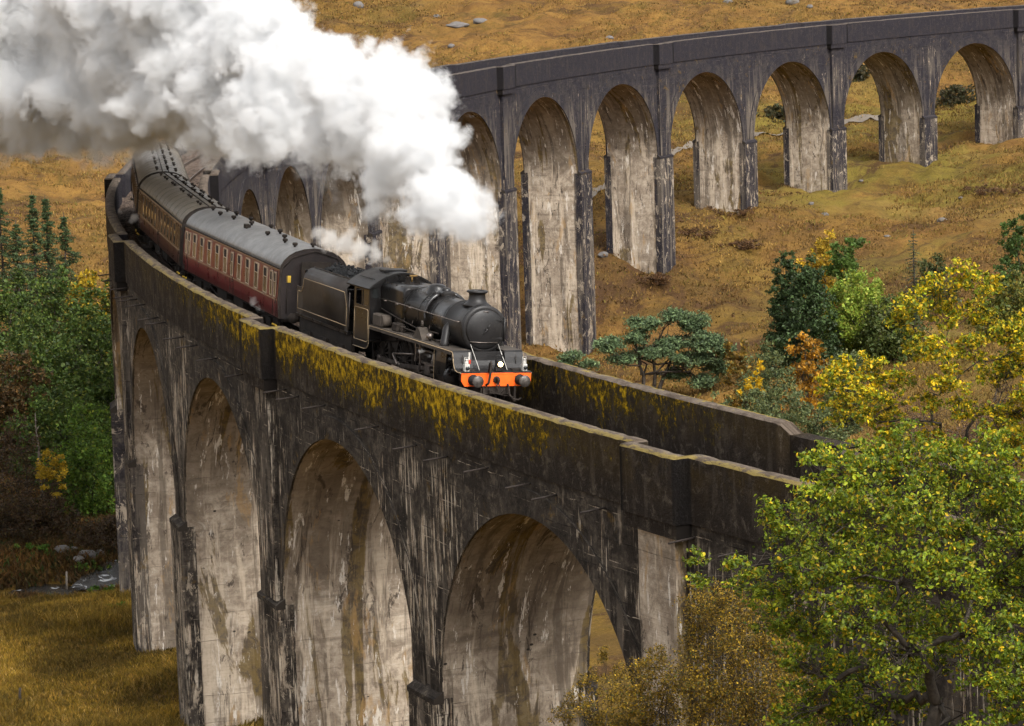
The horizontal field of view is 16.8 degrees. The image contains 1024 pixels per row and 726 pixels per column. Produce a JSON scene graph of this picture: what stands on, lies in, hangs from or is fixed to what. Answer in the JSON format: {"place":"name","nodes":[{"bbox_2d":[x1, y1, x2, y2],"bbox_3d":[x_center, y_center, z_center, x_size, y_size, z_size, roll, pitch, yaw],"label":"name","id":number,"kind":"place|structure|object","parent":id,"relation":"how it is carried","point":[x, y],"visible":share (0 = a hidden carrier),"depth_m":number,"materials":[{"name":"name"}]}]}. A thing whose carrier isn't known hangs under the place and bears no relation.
{"place":"outdoors","nodes":[
{"label":"outdoors","id":0,"kind":"place"},
{"bbox_2d":[3,558,118,595],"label":"stream","id":1,"kind":"structure","parent":0,"point":[107,576],"depth_m":210.08,"materials":[{"name":"liquid"}]},
{"bbox_2d":[0,0,1023,725],"bbox_3d":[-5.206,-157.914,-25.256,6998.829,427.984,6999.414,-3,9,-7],"label":"ground","id":2,"kind":"structure","parent":0,"point":[274,66],"depth_m":413.29,"materials":[{"name":"brown plant"}]},
{"bbox_2d":[0,187,37,312],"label":"conifer","id":3,"kind":"object","parent":2,"relation":"on","point":[3,237],"visible":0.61,"depth_m":298.49,"materials":[{"name":"green plant"}]},
{"bbox_2d":[0,220,52,348],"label":"conifer","id":4,"kind":"object","parent":2,"relation":"on","point":[19,245],"visible":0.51,"depth_m":288.98,"materials":[{"name":"green plant"}]},
{"bbox_2d":[0,478,56,541],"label":"brown shrub","id":5,"kind":"object","parent":2,"relation":"on","point":[13,517],"visible":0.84,"depth_m":217.33,"materials":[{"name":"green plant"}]},
{"bbox_2d":[0,268,58,391],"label":"broadleaf tree","id":6,"kind":"object","parent":2,"relation":"on","point":[5,301],"visible":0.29,"depth_m":261.42,"materials":[{"name":"green plant"}]},
{"bbox_2d":[0,349,61,476],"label":"broadleaf tree","id":7,"kind":"object","parent":2,"relation":"on","point":[11,396],"visible":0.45,"depth_m":240.34,"materials":[{"name":"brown plant"}]},
{"bbox_2d":[14,542,49,556],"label":"fern","id":8,"kind":"object","parent":2,"relation":"on","point":[29,546],"visible":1,"depth_m":213.93,"materials":[{"name":"green plant"}]},
{"bbox_2d":[0,413,71,524],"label":"brown shrub","id":9,"kind":"object","parent":2,"relation":"on","point":[4,489],"visible":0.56,"depth_m":223.35,"materials":[{"name":"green plant"}]},
{"bbox_2d":[0,310,76,436],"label":"broadleaf tree","id":10,"kind":"object","parent":2,"relation":"on","point":[35,348],"visible":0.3,"depth_m":246.03,"materials":[{"name":"green plant"}]},
{"bbox_2d":[32,413,44,499],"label":"dead tree","id":11,"kind":"object","parent":2,"relation":"on","point":[39,454],"visible":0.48,"depth_m":225.44,"materials":[{"name":"grey plant"}]},
{"bbox_2d":[11,191,77,330],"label":"conifer","id":12,"kind":"object","parent":2,"relation":"on","point":[32,217],"visible":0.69,"depth_m":295.00,"materials":[{"name":"green plant"}]},
{"bbox_2d":[33,448,68,497],"bbox_3d":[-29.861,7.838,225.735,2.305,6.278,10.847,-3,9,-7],"label":"yellow sapling","id":13,"kind":"object","parent":2,"relation":"on","point":[43,473],"visible":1,"depth_m":220.96,"materials":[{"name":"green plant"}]},
{"bbox_2d":[25,198,78,307],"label":"conifer","id":14,"kind":"object","parent":2,"relation":"on","point":[47,229],"visible":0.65,"depth_m":298.04,"materials":[{"name":"green plant"}]},
{"bbox_2d":[23,492,82,538],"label":"brown shrub","id":15,"kind":"object","parent":2,"relation":"on","point":[61,521],"visible":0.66,"depth_m":219.99,"materials":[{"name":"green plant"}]},
{"bbox_2d":[2,265,104,394],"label":"broadleaf tree","id":16,"kind":"object","parent":2,"relation":"on","point":[54,306],"visible":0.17,"depth_m":257.70,"materials":[{"name":"green plant"}]},
{"bbox_2d":[0,373,111,490],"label":"broadleaf tree","id":17,"kind":"object","parent":2,"relation":"on","point":[48,417],"visible":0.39,"depth_m":236.57,"materials":[{"name":"green plant"}]},
{"bbox_2d":[0,469,119,598],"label":"bracken","id":18,"kind":"object","parent":2,"relation":"on","point":[64,558],"visible":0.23,"depth_m":213.11,"materials":[{"name":"brown plant"}]},
{"bbox_2d":[52,545,68,553],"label":"boulder","id":19,"kind":"object","parent":2,"relation":"on","point":[57,548],"visible":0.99,"depth_m":214.31,"materials":[{"name":"grey stone"}]},
{"bbox_2d":[16,324,114,468],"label":"broadleaf tree","id":20,"kind":"object","parent":2,"relation":"on","point":[78,359],"visible":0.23,"depth_m":243.80,"materials":[{"name":"green plant"}]},
{"bbox_2d":[41,212,91,328],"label":"conifer","id":21,"kind":"object","parent":2,"relation":"on","point":[66,238],"visible":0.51,"depth_m":293.48,"materials":[{"name":"green plant"}]},
{"bbox_2d":[31,399,115,517],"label":"broadleaf tree","id":22,"kind":"object","parent":2,"relation":"on","point":[86,482],"visible":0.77,"depth_m":226.96,"materials":[{"name":"green plant"}]},
{"bbox_2d":[49,283,112,430],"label":"broadleaf tree","id":23,"kind":"object","parent":2,"relation":"on","point":[89,324],"visible":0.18,"depth_m":252.49,"materials":[{"name":"green plant"}]},
{"bbox_2d":[64,268,107,345],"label":"broadleaf tree","id":24,"kind":"object","parent":2,"relation":"on","point":[90,281],"visible":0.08,"depth_m":270.24,"materials":[{"name":"yellow plant"}]},
{"bbox_2d":[77,550,95,557],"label":"boulder","id":25,"kind":"object","parent":2,"relation":"on","point":[91,553],"visible":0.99,"depth_m":213.54,"materials":[{"name":"grey stone"}]},
{"bbox_2d":[63,517,117,552],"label":"brown shrub","id":26,"kind":"object","parent":2,"relation":"on","point":[89,529],"visible":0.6,"depth_m":216.29,"materials":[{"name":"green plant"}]},
{"bbox_2d":[71,559,111,571],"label":"fern","id":27,"kind":"object","parent":2,"relation":"on","point":[93,561],"visible":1,"depth_m":211.78,"materials":[{"name":"green plant"}]},
{"bbox_2d":[70,364,114,482],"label":"broadleaf tree","id":28,"kind":"object","parent":2,"relation":"on","point":[104,393],"visible":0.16,"depth_m":241.09,"materials":[{"name":"green plant"}]},
{"bbox_2d":[83,278,113,371],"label":"broadleaf tree","id":29,"kind":"object","parent":2,"relation":"on","point":[105,302],"visible":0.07,"depth_m":262.11,"materials":[{"name":"green plant"}]},
{"bbox_2d":[87,584,114,592],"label":"fern","id":30,"kind":"object","parent":2,"relation":"on","point":[90,588],"visible":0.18,"depth_m":197.34,"materials":[{"name":"green plant"}]},
{"bbox_2d":[97,513,116,538],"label":"brown shrub","id":31,"kind":"object","parent":2,"relation":"on","point":[112,524],"visible":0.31,"depth_m":218.25,"materials":[{"name":"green plant"}]},
{"bbox_2d":[0,585,263,725],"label":"meadow grass","id":32,"kind":"structure","parent":2,"relation":"on","point":[91,615],"depth_m":168.82,"materials":[{"name":"plant"}]},
{"bbox_2d":[446,21,469,27],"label":"boulder","id":33,"kind":"object","parent":2,"relation":"on","point":[456,24],"visible":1,"depth_m":464.69,"materials":[{"name":"grey stone"}]},
{"bbox_2d":[473,18,486,23],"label":"boulder","id":34,"kind":"object","parent":2,"relation":"on","point":[478,20],"visible":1,"depth_m":466.08,"materials":[{"name":"grey stone"}]},
{"bbox_2d":[98,5,1023,725],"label":"railway viaduct","id":35,"kind":"object","parent":2,"relation":"on","point":[312,531],"visible":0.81,"depth_m":152.48,"materials":[{"name":"concrete"}]},
{"bbox_2d":[117,122,394,365],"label":"ballast","id":36,"kind":"structure","parent":35,"relation":"in","point":[126,216],"depth_m":224.11,"materials":[{"name":"gravel"}]},
{"bbox_2d":[135,135,372,359],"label":"railway track","id":37,"kind":"structure","parent":36,"relation":"on","point":[147,248],"depth_m":178.59,"materials":[{"name":"metal"}]},
{"bbox_2d":[130,142,189,234],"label":"railway coach","id":38,"kind":"object","parent":37,"relation":"on","point":[148,159],"visible":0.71,"depth_m":186.38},
{"bbox_2d":[137,172,224,281],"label":"railway coach","id":39,"kind":"object","parent":37,"relation":"on","point":[169,204],"visible":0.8,"depth_m":166.44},
{"bbox_2d":[148,200,151,222],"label":"window","id":40,"kind":"structure","parent":39,"relation":"in","point":[149,201],"depth_m":171.40,"materials":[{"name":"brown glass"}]},
{"bbox_2d":[151,202,154,225],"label":"window","id":41,"kind":"structure","parent":39,"relation":"in","point":[152,204],"depth_m":170.03,"materials":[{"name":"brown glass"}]},
{"bbox_2d":[154,205,157,227],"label":"window","id":42,"kind":"structure","parent":39,"relation":"in","point":[155,206],"depth_m":168.64,"materials":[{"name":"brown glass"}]},
{"bbox_2d":[160,210,163,233],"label":"window","id":43,"kind":"structure","parent":39,"relation":"in","point":[162,212],"depth_m":165.84,"materials":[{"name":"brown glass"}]},
{"bbox_2d":[163,213,166,236],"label":"window","id":44,"kind":"structure","parent":39,"relation":"in","point":[165,215],"depth_m":164.43,"materials":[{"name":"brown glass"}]},
{"bbox_2d":[166,216,169,239],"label":"window","id":45,"kind":"structure","parent":39,"relation":"in","point":[168,217],"depth_m":162.95,"materials":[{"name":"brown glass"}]},
{"bbox_2d":[170,218,173,242],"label":"window","id":46,"kind":"structure","parent":39,"relation":"in","point":[171,220],"depth_m":161.65,"materials":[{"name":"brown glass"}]},
{"bbox_2d":[173,221,176,245],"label":"window","id":47,"kind":"structure","parent":39,"relation":"in","point":[175,223],"depth_m":160.39,"materials":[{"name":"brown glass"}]},
{"bbox_2d":[182,206,346,328],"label":"railway coach","id":48,"kind":"object","parent":37,"relation":"on","point":[237,259],"visible":0.81,"depth_m":145.12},
{"bbox_2d":[185,231,187,253],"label":"window","id":49,"kind":"structure","parent":48,"relation":"in","point":[186,232],"depth_m":156.41,"materials":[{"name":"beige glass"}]},
{"bbox_2d":[188,232,191,254],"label":"window","id":50,"kind":"structure","parent":48,"relation":"in","point":[189,233],"depth_m":155.76,"materials":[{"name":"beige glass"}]},
{"bbox_2d":[192,233,197,258],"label":"window","id":51,"kind":"structure","parent":48,"relation":"in","point":[195,236],"depth_m":154.66,"materials":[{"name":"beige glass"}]},
{"bbox_2d":[199,237,204,261],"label":"window","id":52,"kind":"structure","parent":48,"relation":"in","point":[202,239],"depth_m":153.16,"materials":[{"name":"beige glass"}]},
{"bbox_2d":[207,240,211,265],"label":"window","id":53,"kind":"structure","parent":48,"relation":"in","point":[209,243],"depth_m":151.52,"materials":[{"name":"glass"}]},
{"bbox_2d":[215,244,219,269],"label":"window","id":54,"kind":"structure","parent":48,"relation":"in","point":[217,247],"depth_m":149.86,"materials":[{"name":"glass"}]},
{"bbox_2d":[223,247,227,273],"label":"window","id":55,"kind":"structure","parent":48,"relation":"in","point":[225,251],"depth_m":148.26,"materials":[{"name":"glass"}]},
{"bbox_2d":[230,252,233,275],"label":"window","id":56,"kind":"structure","parent":48,"relation":"in","point":[232,253],"depth_m":147.00,"materials":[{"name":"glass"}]},
{"bbox_2d":[237,254,241,280],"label":"window","id":57,"kind":"structure","parent":48,"relation":"in","point":[239,257],"depth_m":145.54,"materials":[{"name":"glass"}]},
{"bbox_2d":[245,258,250,284],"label":"window","id":58,"kind":"structure","parent":48,"relation":"in","point":[247,261],"depth_m":144.02,"materials":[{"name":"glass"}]},
{"bbox_2d":[253,262,259,288],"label":"window","id":59,"kind":"structure","parent":48,"relation":"in","point":[256,265],"depth_m":142.37,"materials":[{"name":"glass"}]},
{"bbox_2d":[262,266,268,293],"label":"window","id":60,"kind":"structure","parent":48,"relation":"in","point":[265,269],"depth_m":140.75,"materials":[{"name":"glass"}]},
{"bbox_2d":[269,270,272,295],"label":"window","id":61,"kind":"structure","parent":48,"relation":"in","point":[271,271],"depth_m":139.79,"materials":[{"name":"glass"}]},
{"bbox_2d":[273,271,277,297],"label":"window","id":62,"kind":"structure","parent":48,"relation":"in","point":[274,273],"depth_m":139.14,"materials":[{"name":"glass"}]},
{"bbox_2d":[295,262,372,358],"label":"tender","id":63,"kind":"object","parent":37,"relation":"on","point":[325,305],"visible":0.48,"depth_m":133.44,"materials":[{"name":"paint"}]},
{"bbox_2d":[347,267,531,400],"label":"steam locomotive","id":64,"kind":"object","parent":37,"relation":"on","point":[414,323],"visible":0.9,"depth_m":123.48,"materials":[{"name":"black metal"}]},
{"bbox_2d":[556,348,600,370],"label":"scots pine","id":65,"kind":"object","parent":2,"relation":"on","point":[570,357],"visible":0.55,"depth_m":283.23,"materials":[{"name":"green plant"}]},
{"bbox_2d":[543,645,629,725],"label":"birch shrub","id":66,"kind":"object","parent":2,"relation":"on","point":[595,717],"visible":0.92,"depth_m":98.70,"materials":[{"name":"brown plant"}]},
{"bbox_2d":[603,642,693,725],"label":"birch shrub","id":67,"kind":"object","parent":2,"relation":"on","point":[631,710],"visible":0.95,"depth_m":93.83,"materials":[{"name":"brown plant"}]},
{"bbox_2d":[277,0,1022,427],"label":"heather","id":68,"kind":"object","parent":2,"relation":"on","point":[693,180],"visible":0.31,"depth_m":357.48,"materials":[{"name":"plant"}]},
{"bbox_2d":[637,271,672,285],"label":"bracken clump","id":69,"kind":"object","parent":2,"relation":"on","point":[662,277],"visible":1,"depth_m":337.49,"materials":[{"name":"brown plant"}]},
{"bbox_2d":[590,305,737,389],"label":"scots pine","id":70,"kind":"object","parent":2,"relation":"on","point":[704,341],"visible":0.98,"depth_m":286.59,"materials":[{"name":"green plant"}]},
{"bbox_2d":[675,224,719,238],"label":"bracken clump","id":71,"kind":"object","parent":2,"relation":"on","point":[693,230],"visible":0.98,"depth_m":348.91,"materials":[{"name":"brown plant"}]},
{"bbox_2d":[710,391,732,405],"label":"willow shrub","id":72,"kind":"object","parent":2,"relation":"on","point":[727,402],"visible":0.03,"depth_m":243.48,"materials":[{"name":"green plant"}]},
{"bbox_2d":[655,578,804,725],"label":"birch shrub","id":73,"kind":"object","parent":2,"relation":"on","point":[716,693],"visible":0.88,"depth_m":91.73,"materials":[{"name":"brown plant"}]},
{"bbox_2d":[705,206,757,215],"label":"bracken clump","id":74,"kind":"object","parent":2,"relation":"on","point":[744,212],"visible":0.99,"depth_m":354.34,"materials":[{"name":"brown plant"}]},
{"bbox_2d":[719,238,763,250],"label":"bracken clump","id":75,"kind":"object","parent":2,"relation":"on","point":[743,243],"visible":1,"depth_m":345.90,"materials":[{"name":"brown plant"}]},
{"bbox_2d":[719,337,764,408],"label":"rowan tree","id":76,"kind":"object","parent":2,"relation":"on","point":[730,356],"visible":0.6,"depth_m":272.79,"materials":[{"name":"orange plant"}]},
{"bbox_2d":[736,359,764,400],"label":"yellow sapling","id":77,"kind":"object","parent":2,"relation":"on","point":[758,379],"visible":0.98,"depth_m":251.97,"materials":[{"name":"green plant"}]},
{"bbox_2d":[742,387,782,416],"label":"willow shrub","id":78,"kind":"object","parent":2,"relation":"on","point":[755,391],"visible":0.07,"depth_m":238.89,"materials":[{"name":"green plant"}]},
{"bbox_2d":[733,340,804,424],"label":"willow shrub","id":79,"kind":"object","parent":2,"relation":"on","point":[766,374],"visible":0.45,"depth_m":258.65,"materials":[{"name":"green plant"}]},
{"bbox_2d":[756,103,784,123],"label":"hill shrub","id":80,"kind":"object","parent":2,"relation":"on","point":[772,111],"visible":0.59,"depth_m":416.82,"materials":[{"name":"green plant"}]},
{"bbox_2d":[758,250,799,366],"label":"yew tree","id":81,"kind":"object","parent":2,"relation":"on","point":[775,310],"visible":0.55,"depth_m":287.58,"materials":[{"name":"green plant"}]},
{"bbox_2d":[753,379,821,432],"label":"willow shrub","id":82,"kind":"object","parent":2,"relation":"on","point":[778,392],"visible":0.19,"depth_m":234.82,"materials":[{"name":"green plant"}]},
{"bbox_2d":[753,633,837,725],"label":"birch shrub","id":83,"kind":"object","parent":2,"relation":"on","point":[778,691],"visible":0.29,"depth_m":87.44,"materials":[{"name":"green plant"}]},
{"bbox_2d":[757,253,852,376],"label":"yew tree","id":84,"kind":"object","parent":2,"relation":"on","point":[807,311],"visible":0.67,"depth_m":283.08,"materials":[{"name":"green plant"}]},
{"bbox_2d":[778,329,834,418],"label":"rowan tree","id":85,"kind":"object","parent":2,"relation":"on","point":[806,363],"visible":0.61,"depth_m":264.17,"materials":[{"name":"orange plant"}]},
{"bbox_2d":[793,229,843,326],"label":"birch tree","id":86,"kind":"object","parent":2,"relation":"on","point":[822,247],"visible":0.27,"depth_m":300.98,"materials":[{"name":"yellow plant"}]},
{"bbox_2d":[796,406,852,441],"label":"willow shrub","id":87,"kind":"object","parent":2,"relation":"on","point":[811,426],"visible":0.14,"depth_m":228.47,"materials":[{"name":"green plant"}]},
{"bbox_2d":[812,348,875,436],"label":"willow shrub","id":88,"kind":"object","parent":2,"relation":"on","point":[851,425],"visible":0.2,"depth_m":252.08,"materials":[{"name":"green plant"}]},
{"bbox_2d":[821,237,869,335],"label":"birch tree","id":89,"kind":"object","parent":2,"relation":"on","point":[846,261],"visible":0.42,"depth_m":296.60,"materials":[{"name":"green plant"}]},
{"bbox_2d":[682,414,1023,725],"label":"oak tree","id":90,"kind":"object","parent":2,"relation":"on","point":[844,705],"visible":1,"depth_m":74.92,"materials":[{"name":"green plant"}]},
{"bbox_2d":[819,267,898,362],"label":"birch tree","id":91,"kind":"object","parent":2,"relation":"on","point":[855,298],"visible":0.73,"depth_m":284.54,"materials":[{"name":"green plant"}]},
{"bbox_2d":[852,64,870,81],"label":"hill shrub","id":92,"kind":"object","parent":2,"relation":"on","point":[861,74],"visible":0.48,"depth_m":436.72,"materials":[{"name":"green plant"}]},
{"bbox_2d":[860,377,920,459],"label":"bare shrub","id":93,"kind":"object","parent":2,"relation":"on","point":[894,413],"visible":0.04,"depth_m":201.88,"materials":[{"name":"brown plant"}]},
{"bbox_2d":[851,291,931,364],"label":"birch tree","id":94,"kind":"object","parent":2,"relation":"on","point":[889,346],"visible":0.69,"depth_m":280.77,"materials":[{"name":"green plant"}]},
{"bbox_2d":[872,399,945,466],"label":"bare shrub","id":95,"kind":"object","parent":2,"relation":"on","point":[911,415],"visible":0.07,"depth_m":186.05,"materials":[{"name":"brown plant"}]},
{"bbox_2d":[897,234,930,329],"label":"conifer","id":96,"kind":"object","parent":2,"relation":"on","point":[914,264],"visible":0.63,"depth_m":300.57,"materials":[{"name":"green plant"}]},
{"bbox_2d":[810,257,1023,471],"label":"yellow oak","id":97,"kind":"object","parent":2,"relation":"on","point":[841,378],"visible":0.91,"depth_m":99.06,"materials":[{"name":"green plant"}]},
{"bbox_2d":[910,252,961,311],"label":"birch tree","id":98,"kind":"object","parent":2,"relation":"on","point":[930,266],"visible":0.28,"depth_m":312.20,"materials":[{"name":"green plant"}]},
{"bbox_2d":[900,364,982,463],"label":"bare shrub","id":99,"kind":"object","parent":2,"relation":"on","point":[945,416],"visible":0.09,"depth_m":197.57,"materials":[{"name":"brown plant"}]},
{"bbox_2d":[935,84,976,107],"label":"hill shrub","id":100,"kind":"object","parent":2,"relation":"on","point":[958,98],"visible":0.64,"depth_m":425.59,"materials":[{"name":"green plant"}]},
{"bbox_2d":[937,404,1023,475],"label":"bare shrub","id":101,"kind":"object","parent":2,"relation":"on","point":[973,433],"visible":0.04,"depth_m":181.41,"materials":[{"name":"brown plant"}]},
{"bbox_2d":[952,374,1023,476],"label":"bare shrub","id":102,"kind":"object","parent":2,"relation":"on","point":[995,396],"visible":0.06,"depth_m":193.34,"materials":[{"name":"brown plant"}]},
{"bbox_2d":[960,183,1023,195],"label":"bracken clump","id":103,"kind":"object","parent":2,"relation":"on","point":[981,190],"visible":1,"depth_m":359.55,"materials":[{"name":"brown plant"}]},
{"bbox_2d":[970,268,1023,338],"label":"birch tree","id":104,"kind":"object","parent":2,"relation":"on","point":[1007,304],"visible":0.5,"depth_m":285.24,"materials":[{"name":"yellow plant"}]},
{"bbox_2d":[993,213,1023,302],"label":"birch tree","id":105,"kind":"object","parent":2,"relation":"on","point":[1011,247],"visible":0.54,"depth_m":298.98,"materials":[{"name":"green plant"}]},
{"bbox_2d":[592,114,877,197],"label":"path","id":106,"kind":"structure","parent":0,"point":[854,119],"depth_m":407.36,"materials":[{"name":"grey gravel"}]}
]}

